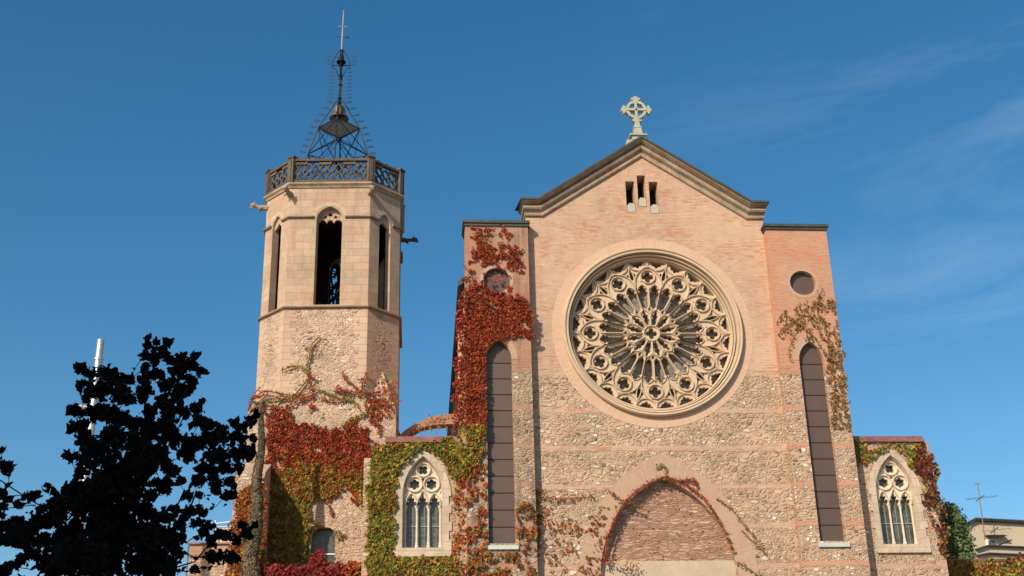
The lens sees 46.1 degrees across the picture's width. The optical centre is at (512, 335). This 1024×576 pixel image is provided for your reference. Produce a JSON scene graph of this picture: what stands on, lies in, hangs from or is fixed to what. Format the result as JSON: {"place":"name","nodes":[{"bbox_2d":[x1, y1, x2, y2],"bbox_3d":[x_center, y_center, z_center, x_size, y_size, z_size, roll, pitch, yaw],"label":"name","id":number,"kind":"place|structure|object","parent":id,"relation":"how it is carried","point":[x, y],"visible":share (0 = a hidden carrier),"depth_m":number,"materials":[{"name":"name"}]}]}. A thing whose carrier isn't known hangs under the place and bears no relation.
{"place":"outdoors","nodes":[
{"label":"outdoors","id":0,"kind":"place"},
{"bbox_2d":[77,339,104,570],"bbox_3d":[-19.786,10.913,53.822,1.175,23.046,0.844,7,-23,-20],"label":"pole","id":1,"kind":"object","parent":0,"point":[98,359],"visible":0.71,"depth_m":57.49,"materials":[{"name":"metal"}]},
{"bbox_2d":[189,542,229,575],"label":"stone house","id":2,"kind":"structure","parent":0,"point":[197,549],"depth_m":60.49,"materials":[{"name":"beige brick"}]},
{"bbox_2d":[215,520,230,541],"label":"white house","id":3,"kind":"structure","parent":0,"point":[218,540],"depth_m":76.97,"materials":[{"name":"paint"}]},
{"bbox_2d":[0,0,1023,575],"label":"sky","id":4,"kind":"structure","parent":0,"point":[139,139],"materials":[{"name":"blue"}]},
{"bbox_2d":[947,558,1023,575],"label":"garden wall","id":5,"kind":"structure","parent":0,"point":[996,560],"depth_m":51.95,"materials":[{"name":"green"}]},
{"bbox_2d":[946,552,1023,575],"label":"climbing vine","id":6,"kind":"object","parent":5,"relation":"attached to","point":[1006,571],"visible":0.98,"depth_m":51.77,"materials":[{"name":"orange plant"}]},
{"bbox_2d":[967,517,1023,549],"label":"beige house","id":7,"kind":"structure","parent":0,"point":[1009,532],"depth_m":74.43,"materials":[{"name":"white paint"}]},
{"bbox_2d":[967,483,996,539],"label":"tv antenna","id":8,"kind":"object","parent":7,"relation":"on","point":[978,498],"visible":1,"depth_m":72.93,"materials":[{"name":"grey metal"}]},
{"bbox_2d":[985,539,995,544],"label":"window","id":9,"kind":"structure","parent":7,"relation":"in","point":[992,541],"depth_m":74.12,"materials":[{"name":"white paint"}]},
{"bbox_2d":[973,545,1023,558],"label":"terrace parapet","id":10,"kind":"structure","parent":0,"point":[994,551],"depth_m":65.66,"materials":[{"name":"beige concrete"}]},
{"label":"ground","id":11,"kind":"structure","parent":0,"visible":0},
{"bbox_2d":[0,333,261,575],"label":"dark tree","id":12,"kind":"object","parent":11,"relation":"on","point":[109,538],"visible":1,"depth_m":20.29,"materials":[{"name":"black plant"}]},
{"bbox_2d":[184,543,189,575],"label":"drain pole","id":13,"kind":"object","parent":11,"relation":"on","point":[187,557],"visible":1,"depth_m":59.47,"materials":[{"name":"metal"}]},
{"bbox_2d":[240,400,265,575],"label":"cypress","id":14,"kind":"object","parent":11,"relation":"on","point":[250,564],"visible":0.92,"depth_m":48.71,"materials":[{"name":"plant"}]},
{"bbox_2d":[260,567,360,575],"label":"garden wall","id":15,"kind":"structure","parent":11,"relation":"on","point":[317,569],"depth_m":48.42,"materials":[{"name":"red"}]},
{"bbox_2d":[260,556,361,575],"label":"climbing vine","id":16,"kind":"object","parent":15,"relation":"attached to","point":[349,567],"visible":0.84,"depth_m":48.30,"materials":[{"name":"red plant"}]},
{"bbox_2d":[310,548,326,566],"bbox_3d":[-7.954,9.090,48.730,0.934,1.013,0.224,0,-21,-4],"label":"bush","id":17,"kind":"object","parent":15,"relation":"on","point":[317,553],"visible":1,"depth_m":48.79,"materials":[{"name":"red plant"}]},
{"bbox_2d":[228,10,417,575],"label":"bell tower","id":18,"kind":"structure","parent":11,"relation":"on","point":[317,231],"depth_m":56.07,"materials":[{"name":"stone"}]},
{"bbox_2d":[223,474,269,575],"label":"climbing vine","id":19,"kind":"object","parent":18,"relation":"attached to","point":[243,511],"visible":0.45,"depth_m":49.45,"materials":[{"name":"red plant"}]},
{"bbox_2d":[311,529,334,566],"bbox_3d":[-8.084,10.415,51.176,1.100,4.526,0.080,-1,-21,-2],"label":"arched window","id":20,"kind":"structure","parent":18,"relation":"in","point":[321,538],"depth_m":51.77,"materials":[{"name":"grey glass"}]},
{"bbox_2d":[246,336,401,566],"bbox_3d":[-8.376,4.960,52.850,6.993,10.712,0.276,-1,-21,-2],"label":"climbing vine","id":21,"kind":"object","parent":18,"relation":"attached to","point":[314,468],"visible":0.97,"depth_m":52.63,"materials":[{"name":"red plant"}]},
{"bbox_2d":[361,96,948,575],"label":"church","id":22,"kind":"structure","parent":11,"relation":"on","point":[659,288],"depth_m":50.36,"materials":[{"name":"beige stone"}]},
{"bbox_2d":[364,436,465,575],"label":"climbing vine","id":23,"kind":"object","parent":22,"relation":"attached to","point":[382,562],"visible":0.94,"depth_m":48.13,"materials":[{"name":"green plant"}]},
{"bbox_2d":[393,450,451,556],"bbox_3d":[-3.627,6.775,48.636,2.340,4.390,0.570,0,-21,-4],"label":"gothic window","id":24,"kind":"structure","parent":22,"relation":"in","point":[423,491],"depth_m":48.62,"materials":[{"name":"stone"}]},
{"bbox_2d":[410,413,459,435],"bbox_3d":[-3.473,4.110,54.591,2.372,1.482,0.162,0,-21,-4],"label":"climbing vine","id":25,"kind":"object","parent":22,"relation":"attached to","point":[438,426],"visible":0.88,"depth_m":54.58,"materials":[{"name":"red plant"}]},
{"bbox_2d":[449,223,538,575],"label":"climbing vine","id":26,"kind":"object","parent":22,"relation":"attached to","point":[468,363],"visible":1,"depth_m":49.77,"materials":[{"name":"red plant"}]},
{"bbox_2d":[535,484,641,575],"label":"climbing vine","id":27,"kind":"object","parent":22,"relation":"attached to","point":[548,524],"visible":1,"depth_m":48.10,"materials":[{"name":"red plant"}]},
{"bbox_2d":[563,247,742,416],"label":"rose window","id":28,"kind":"structure","parent":22,"relation":"in","point":[650,331],"depth_m":51.99,"materials":[{"name":"stone"}]},
{"bbox_2d":[600,463,768,575],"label":"climbing vine","id":29,"kind":"object","parent":22,"relation":"attached to","point":[626,500],"visible":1,"depth_m":48.73,"materials":[{"name":"red plant"}]},
{"bbox_2d":[776,288,851,431],"bbox_3d":[12.831,0.933,51.157,2.936,6.549,0.203,0,-21,-4],"label":"climbing vine","id":30,"kind":"object","parent":22,"relation":"attached to","point":[835,417],"visible":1,"depth_m":51.43,"materials":[{"name":"orange plant"}]},
{"bbox_2d":[853,437,936,468],"bbox_3d":[15.982,4.957,50.564,3.738,1.600,0.221,0,-21,-4],"label":"climbing vine","id":31,"kind":"object","parent":22,"relation":"attached to","point":[882,450],"visible":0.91,"depth_m":50.57,"materials":[{"name":"green plant"}]},
{"bbox_2d":[868,449,930,552],"bbox_3d":[15.918,6.885,50.094,2.340,4.390,0.570,0,-21,-4],"label":"gothic window","id":32,"kind":"structure","parent":22,"relation":"in","point":[895,490],"depth_m":50.08,"materials":[{"name":"stone"}]},
{"bbox_2d":[913,442,953,560],"bbox_3d":[17.454,6.808,49.856,1.360,5.087,0.359,0,-21,-4],"label":"climbing vine","id":33,"kind":"object","parent":22,"relation":"attached to","point":[936,502],"visible":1,"depth_m":49.98,"materials":[{"name":"red plant"}]},
{"bbox_2d":[938,499,977,558],"bbox_3d":[22.737,15.950,59.534,2.474,15.965,2.551,0,-21,-4],"label":"conifer","id":34,"kind":"object","parent":11,"relation":"on","point":[959,545],"visible":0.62,"depth_m":61.11,"materials":[{"name":"green plant"}]}
]}

